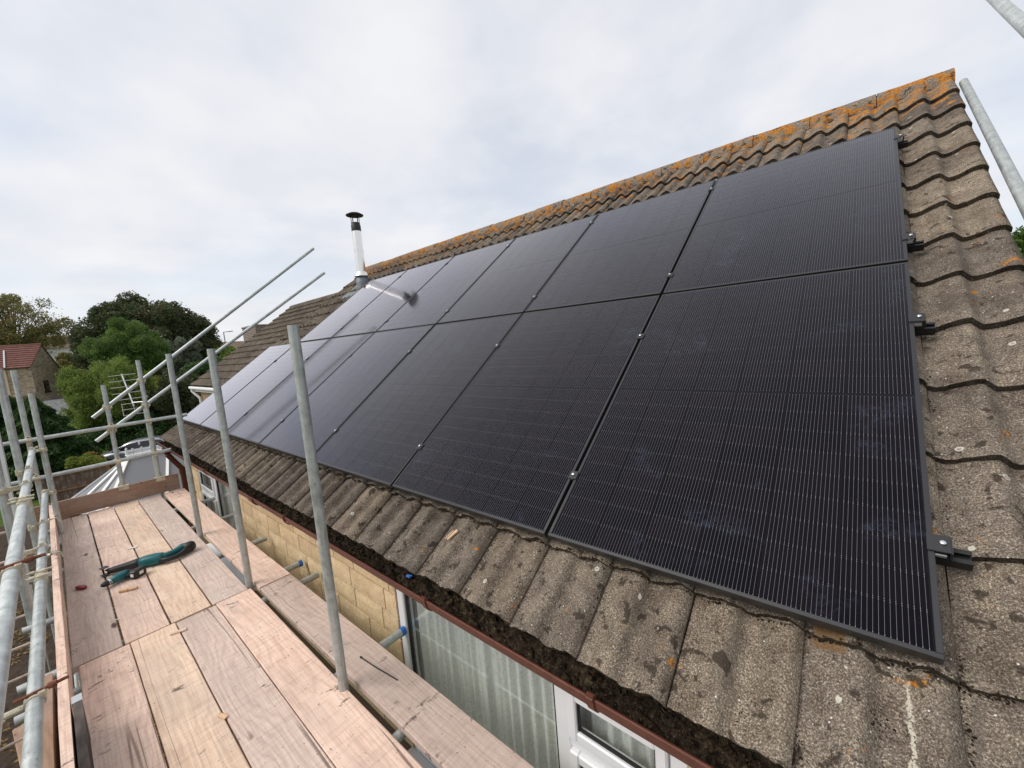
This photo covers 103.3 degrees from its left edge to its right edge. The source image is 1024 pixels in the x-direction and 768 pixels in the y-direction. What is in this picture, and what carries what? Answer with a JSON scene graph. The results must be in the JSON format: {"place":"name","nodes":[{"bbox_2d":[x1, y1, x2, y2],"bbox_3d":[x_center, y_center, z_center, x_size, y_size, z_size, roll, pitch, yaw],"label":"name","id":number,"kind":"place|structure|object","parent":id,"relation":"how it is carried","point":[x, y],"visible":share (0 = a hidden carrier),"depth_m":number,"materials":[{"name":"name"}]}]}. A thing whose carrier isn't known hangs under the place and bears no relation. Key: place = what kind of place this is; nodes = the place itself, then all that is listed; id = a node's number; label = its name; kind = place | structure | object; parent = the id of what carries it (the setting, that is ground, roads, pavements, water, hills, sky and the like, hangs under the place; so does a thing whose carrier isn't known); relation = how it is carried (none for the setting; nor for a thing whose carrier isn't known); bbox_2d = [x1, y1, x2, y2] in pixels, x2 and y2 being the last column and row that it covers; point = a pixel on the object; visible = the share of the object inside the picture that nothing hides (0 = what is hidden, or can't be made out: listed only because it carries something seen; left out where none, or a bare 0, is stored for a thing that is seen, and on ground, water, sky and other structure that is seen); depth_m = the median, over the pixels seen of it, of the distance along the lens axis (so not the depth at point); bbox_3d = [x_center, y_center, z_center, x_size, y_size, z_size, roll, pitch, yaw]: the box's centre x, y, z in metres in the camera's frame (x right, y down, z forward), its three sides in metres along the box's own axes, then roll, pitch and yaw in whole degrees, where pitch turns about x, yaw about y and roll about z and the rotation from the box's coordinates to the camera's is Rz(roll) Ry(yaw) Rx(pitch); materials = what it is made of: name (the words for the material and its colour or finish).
{"place":"outdoors","nodes":[
{"label":"outdoors","id":0,"kind":"place"},
{"bbox_2d":[42,398,68,415],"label":"road","id":1,"kind":"structure","parent":0,"point":[52,404],"depth_m":40.73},
{"bbox_2d":[43,335,72,361],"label":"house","id":2,"kind":"structure","parent":0,"point":[67,348],"depth_m":81.97,"materials":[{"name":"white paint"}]},
{"bbox_2d":[71,692,93,767],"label":"toe board","id":3,"kind":"object","parent":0,"point":[83,743],"visible":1,"depth_m":1.75,"materials":[{"name":"wood"}]},
{"bbox_2d":[0,517,168,767],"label":"ground","id":4,"kind":"structure","parent":0,"point":[8,757],"depth_m":8.72,"materials":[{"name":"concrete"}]},
{"bbox_2d":[12,724,23,767],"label":"timber sleeper","id":5,"kind":"object","parent":4,"relation":"on","point":[17,733],"visible":0.25,"depth_m":6.57,"materials":[{"name":"brown wood"}]},
{"bbox_2d":[0,460,48,673],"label":"scaffold standard","id":6,"kind":"object","parent":4,"relation":"on","point":[24,586],"depth_m":2.89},
{"bbox_2d":[0,434,50,750],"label":"ladder","id":7,"kind":"object","parent":4,"relation":"on","point":[5,470],"visible":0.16,"depth_m":3.81,"materials":[{"name":"silver metal"}]},
{"bbox_2d":[0,369,55,646],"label":"scaffold standard","id":8,"kind":"object","parent":4,"relation":"on","point":[12,433],"visible":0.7,"depth_m":3.33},
{"bbox_2d":[0,448,35,742],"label":"guard rail","id":9,"kind":"object","parent":8,"relation":"attached to","point":[9,585],"visible":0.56,"depth_m":1.48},
{"bbox_2d":[0,479,33,494],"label":"scaffold coupler","id":10,"kind":"object","parent":9,"relation":"attached to","point":[6,490],"visible":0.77,"depth_m":2.87,"materials":[{"name":"metal"}]},
{"bbox_2d":[7,494,34,509],"bbox_3d":[-3.012,0.735,2.490,0.150,0.076,0.105,1,9,41],"label":"sleeve coupler","id":11,"kind":"object","parent":9,"relation":"attached to","point":[21,500],"visible":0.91,"depth_m":2.47,"materials":[{"name":"metal"}]},
{"bbox_2d":[0,553,45,580],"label":"band clamp","id":12,"kind":"object","parent":9,"relation":"attached to","point":[19,565],"visible":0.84,"depth_m":1.63,"materials":[{"name":"metal"}]},
{"bbox_2d":[15,465,34,475],"bbox_3d":[-4.068,0.732,3.381,0.095,0.095,0.103,1,9,41],"label":"scaffold coupler","id":13,"kind":"object","parent":9,"relation":"attached to","point":[19,472],"visible":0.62,"depth_m":3.35,"materials":[{"name":"metal"}]},
{"bbox_2d":[21,492,47,767],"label":"guard rail","id":14,"kind":"object","parent":8,"relation":"attached to","point":[33,745],"visible":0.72,"depth_m":1.74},
{"bbox_2d":[3,674,68,723],"bbox_3d":[-1.873,1.232,1.570,0.040,0.076,0.219,1,9,41],"label":"band clamp","id":15,"kind":"object","parent":14,"relation":"attached to","point":[42,691],"visible":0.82,"depth_m":1.57,"materials":[{"name":"metal"}]},
{"bbox_2d":[23,541,48,556],"bbox_3d":[-3.496,1.218,2.936,0.095,0.095,0.181,1,9,41],"label":"scaffold coupler","id":16,"kind":"object","parent":14,"relation":"attached to","point":[30,551],"visible":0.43,"depth_m":2.94,"materials":[{"name":"metal"}]},
{"bbox_2d":[27,518,49,530],"bbox_3d":[-4.024,1.204,3.441,0.095,0.095,0.119,1,9,41],"label":"scaffold coupler","id":17,"kind":"object","parent":14,"relation":"attached to","point":[33,527],"visible":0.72,"depth_m":3.42,"materials":[{"name":"metal"}]},
{"bbox_2d":[26,566,51,586],"bbox_3d":[-2.947,1.210,2.529,0.150,0.076,0.106,1,9,41],"label":"sleeve coupler","id":18,"kind":"object","parent":14,"relation":"attached to","point":[42,573],"visible":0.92,"depth_m":2.52,"materials":[{"name":"metal"}]},
{"bbox_2d":[10,370,80,684],"bbox_3d":[-5.455,2.922,4.982,0.048,6.220,0.048,1,9,41],"label":"scaffold standard","id":19,"kind":"object","parent":4,"relation":"on","point":[21,406],"visible":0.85,"depth_m":4.69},
{"bbox_2d":[11,448,170,485],"bbox_3d":[-5.527,1.099,4.788,0.048,0.050,2.340,1,10,41],"label":"guard rail","id":20,"kind":"object","parent":19,"relation":"attached to","point":[60,473],"visible":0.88,"depth_m":5.10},
{"bbox_2d":[2,413,186,446],"bbox_3d":[-5.486,0.627,4.826,0.048,0.050,2.580,1,9,41],"label":"guard rail","id":21,"kind":"object","parent":19,"relation":"attached to","point":[46,437],"visible":0.76,"depth_m":5.08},
{"bbox_2d":[27,393,64,553],"bbox_3d":[-4.825,3.046,4.597,0.048,5.958,0.048,1,9,41],"label":"scaffold standard","id":22,"kind":"object","parent":4,"relation":"on","point":[44,455],"visible":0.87,"depth_m":4.33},
{"bbox_2d":[49,505,77,767],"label":"toe board","id":23,"kind":"object","parent":22,"relation":"attached to","point":[67,741],"visible":0.92,"depth_m":2.18,"materials":[{"name":"beige wood"}]},
{"bbox_2d":[60,546,74,688],"bbox_3d":[-2.901,1.813,2.639,7.300,0.048,0.048,1,9,41],"label":"ledger","id":24,"kind":"object","parent":22,"relation":"attached to","point":[67,618],"depth_m":3.26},
{"bbox_2d":[30,497,215,554],"bbox_3d":[-4.454,1.627,4.769,0.048,0.048,1.600,1,9,41],"label":"transom","id":25,"kind":"object","parent":24,"relation":"on","point":[202,501],"visible":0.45,"depth_m":5.25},
{"bbox_2d":[164,488,289,591],"bbox_3d":[-3.267,1.523,4.390,3.768,0.040,0.224,1,9,41],"label":"scaffold board","id":26,"kind":"object","parent":25,"relation":"on","point":[220,534],"visible":0.84,"depth_m":3.88,"materials":[{"name":"beige wood"}]},
{"bbox_2d":[22,536,266,634],"bbox_3d":[-2.974,1.654,3.469,0.048,0.048,1.570,1,9,41],"label":"transom","id":27,"kind":"object","parent":24,"relation":"on","point":[27,629],"visible":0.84,"depth_m":3.03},
{"bbox_2d":[62,514,122,673],"bbox_3d":[-3.936,1.662,3.709,3.732,0.039,0.224,1,9,41],"label":"scaffold board","id":28,"kind":"object","parent":27,"relation":"on","point":[94,633],"visible":0.88,"depth_m":3.09,"materials":[{"name":"brown wood"}]},
{"bbox_2d":[114,500,211,625],"bbox_3d":[-3.634,1.598,4.056,3.732,0.040,0.224,1,9,41],"label":"scaffold board","id":29,"kind":"object","parent":27,"relation":"on","point":[180,594],"visible":0.91,"depth_m":3.42,"materials":[{"name":"beige wood"}]},
{"bbox_2d":[99,541,195,576],"bbox_3d":[-3.190,1.548,3.562,0.653,0.093,0.208,-10,8,-37],"label":"reciprocating saw","id":30,"kind":"object","parent":29,"relation":"on","point":[180,550],"visible":0.97,"depth_m":3.54,"materials":[{"name":"plastic"}]},
{"bbox_2d":[16,562,299,694],"bbox_3d":[-2.344,1.664,2.929,0.048,0.048,1.580,1,9,41],"label":"transom","id":31,"kind":"object","parent":24,"relation":"on","point":[21,688],"visible":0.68,"depth_m":2.44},
{"bbox_2d":[88,507,169,646],"bbox_3d":[-3.785,1.630,3.882,3.732,0.040,0.224,1,9,41],"label":"scaffold board","id":32,"kind":"object","parent":31,"relation":"on","point":[139,611],"visible":0.88,"depth_m":3.21,"materials":[{"name":"beige wood"}]},
{"bbox_2d":[92,565,146,594],"bbox_3d":[-3.210,1.587,3.301,0.144,0.070,0.344,-1,8,32],"label":"cordless drill","id":33,"kind":"object","parent":32,"relation":"on","point":[137,572],"visible":1,"depth_m":3.33,"materials":[{"name":"teal plastic"}]},
{"bbox_2d":[138,494,247,606],"bbox_3d":[-3.484,1.566,4.228,3.732,0.039,0.224,1,9,41],"label":"scaffold board","id":34,"kind":"object","parent":31,"relation":"on","point":[214,577],"visible":0.88,"depth_m":3.64,"materials":[{"name":"brown wood"}]},
{"bbox_2d":[14,572,319,726],"bbox_3d":[-2.100,1.668,2.721,0.048,0.048,1.585,1,9,41],"label":"transom","id":35,"kind":"object","parent":24,"relation":"on","point":[19,719],"visible":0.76,"depth_m":2.30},
{"bbox_2d":[260,574,534,767],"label":"scaffold board","id":36,"kind":"object","parent":35,"relation":"on","point":[437,728],"visible":0.92,"depth_m":2.03,"materials":[{"name":"brown wood"}]},
{"bbox_2d":[236,629,402,749],"bbox_3d":[-1.213,1.680,1.973,0.048,0.048,1.615,1,9,41],"label":"transom","id":37,"kind":"object","parent":24,"relation":"on","point":[391,638],"visible":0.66,"depth_m":2.49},
{"bbox_2d":[43,673,60,767],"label":"toe board","id":38,"kind":"object","parent":37,"relation":"on","point":[51,756],"visible":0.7,"depth_m":1.84,"materials":[{"name":"brown wood"}]},
{"bbox_2d":[79,644,167,767],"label":"scaffold board","id":39,"kind":"object","parent":37,"relation":"on","point":[123,731],"visible":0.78,"depth_m":2.04,"materials":[{"name":"brown wood"}]},
{"bbox_2d":[131,623,249,767],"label":"scaffold board","id":40,"kind":"object","parent":37,"relation":"on","point":[193,729],"visible":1,"depth_m":2.06,"materials":[{"name":"beige wood"}]},
{"bbox_2d":[177,605,334,767],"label":"scaffold board","id":41,"kind":"object","parent":37,"relation":"on","point":[267,727],"visible":0.99,"depth_m":2.07,"materials":[{"name":"brown wood"}]},
{"bbox_2d":[216,588,422,767],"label":"scaffold board","id":42,"kind":"object","parent":37,"relation":"on","point":[346,729],"visible":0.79,"depth_m":2.07,"materials":[{"name":"beige wood"}]},
{"bbox_2d":[41,463,115,503],"bbox_3d":[-19.362,4.699,18.616,0.131,1.880,2.930,2,9,44],"label":"timber fence","id":43,"kind":"object","parent":4,"relation":"on","point":[72,487],"visible":0.22,"depth_m":18.25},
{"bbox_2d":[0,568,165,761],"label":"fallen leaves","id":44,"kind":"object","parent":4,"relation":"on","point":[19,638],"visible":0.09,"depth_m":8.89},
{"bbox_2d":[100,385,137,556],"bbox_3d":[-5.008,2.959,5.529,0.048,5.950,0.048,1,9,41],"label":"scaffold standard","id":45,"kind":"object","parent":4,"relation":"on","point":[112,434],"visible":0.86,"depth_m":5.26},
{"bbox_2d":[117,482,128,490],"bbox_3d":[-5.105,1.343,5.316,0.113,0.075,0.115,1,9,41],"label":"toe board clip","id":46,"kind":"object","parent":45,"relation":"attached to","point":[123,486],"visible":1,"depth_m":5.29,"materials":[{"name":"metal"}]},
{"bbox_2d":[26,473,179,527],"bbox_3d":[-5.174,1.463,5.194,0.038,0.216,1.425,1,9,41],"label":"toe board","id":47,"kind":"object","parent":46,"relation":"attached to","point":[71,507],"visible":0.76,"depth_m":5.20,"materials":[{"name":"brown wood"}]},
{"bbox_3d":[-5.224,0.606,5.281,0.120,0.092,0.095,1,9,41],"label":"scaffold coupler","id":48,"kind":"object","parent":45,"relation":"attached to","visible":0},
{"bbox_2d":[95,272,324,441],"bbox_3d":[-4.375,-0.643,6.282,0.048,0.048,4.002,1,44,41],"label":"raking rail","id":49,"kind":"object","parent":48,"relation":"attached to","point":[165,390],"visible":1,"depth_m":6.14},
{"bbox_2d":[108,373,188,648],"bbox_3d":[-6.874,2.808,7.783,0.992,6.044,0.470,1,9,41],"label":"tv aerial","id":50,"kind":"object","parent":4,"relation":"on","point":[132,403],"visible":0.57,"depth_m":7.35,"materials":[{"name":"silver metal"}]},
{"bbox_2d":[135,360,190,652],"bbox_3d":[-4.779,2.767,5.790,0.048,6.235,0.048,1,9,41],"label":"scaffold standard","id":51,"kind":"object","parent":4,"relation":"on","point":[147,414],"visible":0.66,"depth_m":5.52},
{"bbox_2d":[136,378,145,383],"bbox_3d":[-5.032,-0.039,5.490,0.120,0.090,0.095,1,9,41],"label":"scaffold coupler","id":52,"kind":"object","parent":51,"relation":"attached to","point":[141,381],"visible":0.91,"depth_m":5.46,"materials":[{"name":"metal"}]},
{"bbox_2d":[91,247,314,418],"bbox_3d":[-4.447,-0.991,6.193,0.048,0.048,3.948,1,47,41],"label":"raking rail","id":53,"kind":"object","parent":52,"relation":"attached to","point":[174,355],"visible":1,"depth_m":6.01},
{"bbox_2d":[165,354,235,739],"bbox_3d":[-3.057,2.800,4.249,0.048,6.239,0.048,1,9,41],"label":"scaffold standard","id":54,"kind":"object","parent":4,"relation":"on","point":[182,433],"visible":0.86,"depth_m":3.99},
{"bbox_2d":[207,348,253,590],"bbox_3d":[-1.921,2.827,3.268,0.048,6.222,0.048,1,9,41],"label":"scaffold standard","id":55,"kind":"object","parent":4,"relation":"on","point":[219,402],"visible":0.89,"depth_m":3.00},
{"bbox_2d":[287,325,348,691],"bbox_3d":[-0.768,2.828,2.238,0.048,6.265,0.048,1,9,41],"label":"scaffold standard","id":56,"kind":"object","parent":4,"relation":"on","point":[314,479],"visible":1,"depth_m":1.97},
{"label":"ledger","id":57,"kind":"object","parent":56,"relation":"attached to","visible":0},
{"bbox_2d":[28,513,233,584],"bbox_3d":[-3.764,1.642,4.145,0.048,0.048,1.560,1,9,41],"label":"transom","id":58,"kind":"object","parent":57,"relation":"on","point":[229,516],"visible":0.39,"depth_m":4.43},
{"bbox_2d":[392,729,406,742],"bbox_3d":[-0.903,1.715,1.446,0.048,0.048,1.220,1,9,41],"label":"transom","id":59,"kind":"object","parent":57,"relation":"on","point":[399,735],"visible":0.19,"depth_m":1.87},
{"bbox_2d":[0,387,231,732],"bbox_3d":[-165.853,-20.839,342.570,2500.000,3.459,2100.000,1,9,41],"label":"ground","id":60,"kind":"structure","parent":0,"point":[35,503],"depth_m":19.77,"materials":[{"name":"soil"}]},
{"bbox_2d":[0,343,63,401],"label":"stone cottage","id":61,"kind":"structure","parent":60,"relation":"on","point":[36,366],"depth_m":45.19,"materials":[{"name":"beige stone"}]},
{"bbox_2d":[0,395,64,474],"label":"conifer","id":62,"kind":"object","parent":60,"relation":"on","point":[13,403],"visible":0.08,"depth_m":21.35,"materials":[{"name":"green plant"}]},
{"bbox_2d":[0,293,77,353],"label":"tree","id":63,"kind":"object","parent":60,"relation":"on","point":[11,335],"visible":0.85,"depth_m":71.20,"materials":[{"name":"green plant"}]},
{"bbox_2d":[1,395,99,499],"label":"conifer","id":64,"kind":"object","parent":60,"relation":"on","point":[52,421],"visible":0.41,"depth_m":20.97,"materials":[{"name":"green plant"}]},
{"bbox_2d":[54,352,87,373],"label":"tree","id":65,"kind":"object","parent":60,"relation":"on","point":[63,359],"visible":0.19,"depth_m":59.21,"materials":[{"name":"green plant"}]},
{"bbox_2d":[53,436,102,464],"bbox_3d":[-24.111,4.399,22.492,1.965,2.998,2.104,-5,6,0],"label":"shrub","id":66,"kind":"object","parent":60,"relation":"on","point":[94,448],"visible":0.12,"depth_m":22.67,"materials":[{"name":"green plant"}]},
{"bbox_2d":[64,451,107,483],"bbox_3d":[-21.461,4.691,20.528,1.323,2.428,1.518,1,9,41],"label":"shrub","id":67,"kind":"object","parent":60,"relation":"on","point":[88,458],"visible":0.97,"depth_m":20.22,"materials":[{"name":"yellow plant"}]},
{"bbox_2d":[52,353,158,445],"bbox_3d":[-28.425,1.561,28.994,5.345,7.399,5.701,1,9,41],"label":"willow tree","id":68,"kind":"object","parent":60,"relation":"on","point":[82,396],"visible":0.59,"depth_m":27.59,"materials":[{"name":"green plant"}]},
{"bbox_2d":[77,316,174,376],"bbox_3d":[-37.537,-2.003,40.052,6.982,9.380,7.140,1,9,41],"label":"pine tree","id":69,"kind":"object","parent":60,"relation":"on","point":[133,340],"visible":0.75,"depth_m":38.34,"materials":[{"name":"green plant"}]},
{"bbox_2d":[101,435,163,466],"bbox_3d":[-24.821,4.402,26.750,4.150,1.460,2.060,-9,8,-32],"label":"parked car","id":70,"kind":"object","parent":60,"relation":"on","point":[137,444],"visible":0.2,"depth_m":26.18,"materials":[{"name":"silver metal"}]},
{"bbox_2d":[72,445,196,579],"bbox_3d":[-12.068,3.795,13.556,3.620,3.630,3.730,1,9,41],"label":"conservatory","id":71,"kind":"object","parent":60,"relation":"on","point":[137,470],"visible":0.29,"depth_m":12.82,"materials":[{"name":"grey"}]},
{"bbox_2d":[78,404,191,451],"bbox_3d":[-26.768,3.526,29.258,5.537,3.401,6.733,1,9,41],"label":"shrub","id":72,"kind":"object","parent":60,"relation":"on","point":[125,434],"visible":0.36,"depth_m":27.59,"materials":[{"name":"green plant"}]},
{"bbox_2d":[65,290,222,383],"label":"tree","id":73,"kind":"object","parent":60,"relation":"on","point":[170,321],"visible":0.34,"depth_m":51.31,"materials":[{"name":"green plant"}]},
{"bbox_2d":[146,369,200,429],"bbox_3d":[-25.063,1.841,31.076,4.760,6.051,4.832,1,9,41],"label":"shrub","id":74,"kind":"object","parent":60,"relation":"on","point":[163,404],"visible":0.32,"depth_m":29.74,"materials":[{"name":"green plant"}]},
{"bbox_2d":[160,336,202,375],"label":"cedar tree","id":75,"kind":"object","parent":60,"relation":"on","point":[190,353],"visible":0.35,"depth_m":45.11,"materials":[{"name":"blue plant"}]},
{"bbox_2d":[180,356,224,376],"bbox_3d":[-26.543,0.736,36.140,5.198,6.419,4.831,1,9,41],"label":"shrub","id":76,"kind":"object","parent":60,"relation":"on","point":[202,369],"visible":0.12,"depth_m":34.85,"materials":[{"name":"green plant"}]},
{"bbox_2d":[206,346,237,357],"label":"shrub","id":77,"kind":"object","parent":60,"relation":"on","point":[226,351],"visible":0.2,"depth_m":40.84,"materials":[{"name":"green plant"}]},
{"bbox_2d":[157,68,1023,767],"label":"house","id":78,"kind":"structure","parent":60,"relation":"on","point":[967,294],"depth_m":1.59,"materials":[{"name":"brown"}]},
{"bbox_2d":[198,469,255,590],"bbox_3d":[-3.817,1.779,5.362,1.990,1.308,0.242,1,9,41],"label":"window","id":79,"kind":"structure","parent":78,"relation":"in","point":[222,506],"depth_m":5.45,"materials":[{"name":"white plastic"}]},
{"bbox_2d":[341,212,373,298],"bbox_3d":[-2.942,-2.410,7.628,0.600,1.605,0.497,1,9,41],"label":"chimney flue","id":80,"kind":"object","parent":78,"relation":"on","point":[361,275],"visible":0.93,"depth_m":7.62,"materials":[{"name":"silver metal"}]},
{"bbox_2d":[161,441,782,767],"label":"gutter moss","id":81,"kind":"object","parent":78,"relation":"on","point":[686,734],"visible":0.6,"depth_m":1.46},
{"bbox_2d":[396,589,688,767],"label":"window","id":82,"kind":"structure","parent":78,"relation":"in","point":[544,724],"depth_m":2.13,"materials":[{"name":"white plastic"}]},
{"bbox_2d":[185,78,1021,767],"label":"roof moss","id":83,"kind":"object","parent":78,"relation":"on","point":[969,730],"visible":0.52,"depth_m":1.23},
{"bbox_2d":[273,313,935,361],"bbox_3d":[-1.421,-0.263,4.281,8.193,0.112,0.115,1,45,41],"label":"mounting rail","id":84,"kind":"object","parent":78,"relation":"attached to","point":[922,327],"visible":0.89,"depth_m":1.63,"materials":[{"name":"black"}]},
{"bbox_2d":[200,339,328,432],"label":"solar panel","id":85,"kind":"object","parent":84,"relation":"attached to","point":[257,389],"visible":0.76,"depth_m":5.47,"materials":[{"name":"grey"}]},
{"bbox_2d":[243,412,973,570],"bbox_3d":[-1.892,0.435,3.742,8.203,0.112,0.115,1,45,41],"label":"mounting rail","id":86,"kind":"object","parent":78,"relation":"attached to","point":[946,553],"visible":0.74,"depth_m":1.09,"materials":[{"name":"black"}]},
{"bbox_2d":[183,344,289,425],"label":"solar panel","id":87,"kind":"object","parent":86,"relation":"attached to","point":[205,409],"visible":0.88,"depth_m":6.25,"materials":[{"name":"grey"}]},
{"bbox_2d":[228,333,373,445],"bbox_3d":[-2.495,-0.013,4.806,1.136,0.036,1.728,1,45,41],"label":"solar panel","id":88,"kind":"object","parent":86,"relation":"attached to","point":[258,423],"visible":0.89,"depth_m":4.71,"materials":[{"name":"grey"}]},
{"bbox_2d":[259,324,434,459],"bbox_3d":[-1.623,0.000,4.050,1.136,0.036,1.728,1,45,41],"label":"solar panel","id":89,"kind":"object","parent":86,"relation":"attached to","point":[340,395],"visible":0.91,"depth_m":3.96,"materials":[{"name":"grey"}]},
{"bbox_2d":[316,313,522,487],"bbox_3d":[-0.749,0.016,3.296,1.136,0.035,1.728,1,45,41],"label":"solar panel","id":90,"kind":"object","parent":86,"relation":"attached to","point":[387,427],"visible":0.92,"depth_m":3.16,"materials":[{"name":"grey"}]},
{"bbox_2d":[392,295,659,537],"bbox_3d":[0.123,0.031,2.541,1.136,0.035,1.728,1,45,41],"label":"solar panel","id":91,"kind":"object","parent":86,"relation":"attached to","point":[509,440],"visible":0.98,"depth_m":2.36,"materials":[{"name":"grey"}]},
{"bbox_2d":[548,262,944,664],"bbox_3d":[0.995,0.045,1.785,1.136,0.035,1.728,1,45,41],"label":"solar panel","id":92,"kind":"object","parent":86,"relation":"attached to","point":[761,444],"visible":1,"depth_m":1.53,"materials":[{"name":"grey"}]},
{"bbox_2d":[340,233,923,329],"bbox_3d":[-0.675,-0.709,4.252,7.039,0.112,0.115,1,45,41],"label":"mounting rail","id":93,"kind":"object","parent":78,"relation":"attached to","point":[914,245],"visible":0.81,"depth_m":1.98,"materials":[{"name":"black"}]},
{"bbox_2d":[332,256,453,337],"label":"solar panel","id":94,"kind":"object","parent":93,"relation":"attached to","point":[391,300],"visible":0.94,"depth_m":5.66,"materials":[{"name":"grey"}]},
{"bbox_2d":[376,238,514,331],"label":"solar panel","id":95,"kind":"object","parent":93,"relation":"attached to","point":[447,286],"visible":0.98,"depth_m":4.89,"materials":[{"name":"grey"}]},
{"bbox_2d":[437,214,597,323],"bbox_3d":[0.081,-1.202,4.231,1.136,0.037,1.728,1,45,41],"label":"solar panel","id":96,"kind":"object","parent":93,"relation":"attached to","point":[515,276],"visible":0.94,"depth_m":4.12,"materials":[{"name":"grey"}]},
{"bbox_2d":[525,180,715,312],"bbox_3d":[0.953,-1.188,3.476,1.136,0.035,1.728,1,45,41],"label":"solar panel","id":97,"kind":"object","parent":93,"relation":"attached to","point":[633,251],"visible":0.98,"depth_m":3.34,"materials":[{"name":"grey"}]},
{"bbox_2d":[663,127,907,293],"bbox_3d":[1.825,-1.174,2.720,1.136,0.038,1.728,1,45,41],"label":"solar panel","id":98,"kind":"object","parent":93,"relation":"attached to","point":[835,207],"visible":1,"depth_m":2.56,"materials":[{"name":"grey"}]},
{"bbox_2d":[398,134,907,277],"bbox_3d":[-0.051,-1.630,4.962,7.029,0.112,0.115,1,45,41],"label":"mounting rail","id":99,"kind":"object","parent":78,"relation":"attached to","point":[902,143],"visible":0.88,"depth_m":2.69,"materials":[{"name":"black"}]},
{"bbox_2d":[301,270,406,341],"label":"solar panel","id":100,"kind":"object","parent":99,"relation":"attached to","point":[346,312],"visible":0.92,"depth_m":6.42,"materials":[{"name":"grey"}]},
{"bbox_2d":[1012,225,1023,258],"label":"tree","id":101,"kind":"object","parent":60,"relation":"on","point":[1018,237],"visible":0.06,"depth_m":14.77,"materials":[{"name":"green plant"}]},
{"bbox_2d":[221,341,243,347],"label":"house","id":102,"kind":"structure","parent":0,"point":[235,344],"depth_m":75.70,"materials":[{"name":"brick"}]},
{"bbox_2d":[241,324,266,342],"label":"house","id":103,"kind":"structure","parent":0,"point":[250,333],"depth_m":23.22,"materials":[{"name":"brick"}]},
{"bbox_2d":[188,292,337,402],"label":"house","id":104,"kind":"structure","parent":0,"point":[248,351],"depth_m":14.32,"materials":[{"name":"black"}]},
{"bbox_2d":[0,0,1023,341],"label":"sky","id":105,"kind":"structure","parent":0,"point":[188,153],"materials":[{"name":"white"}]},
{"bbox_2d":[959,78,1023,218],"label":"raking rail","id":106,"kind":"object","parent":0,"point":[1013,179],"visible":1,"depth_m":2.23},
{"bbox_2d":[986,0,1023,37],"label":"raking rail","id":107,"kind":"object","parent":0,"point":[1010,13],"visible":1,"depth_m":1.92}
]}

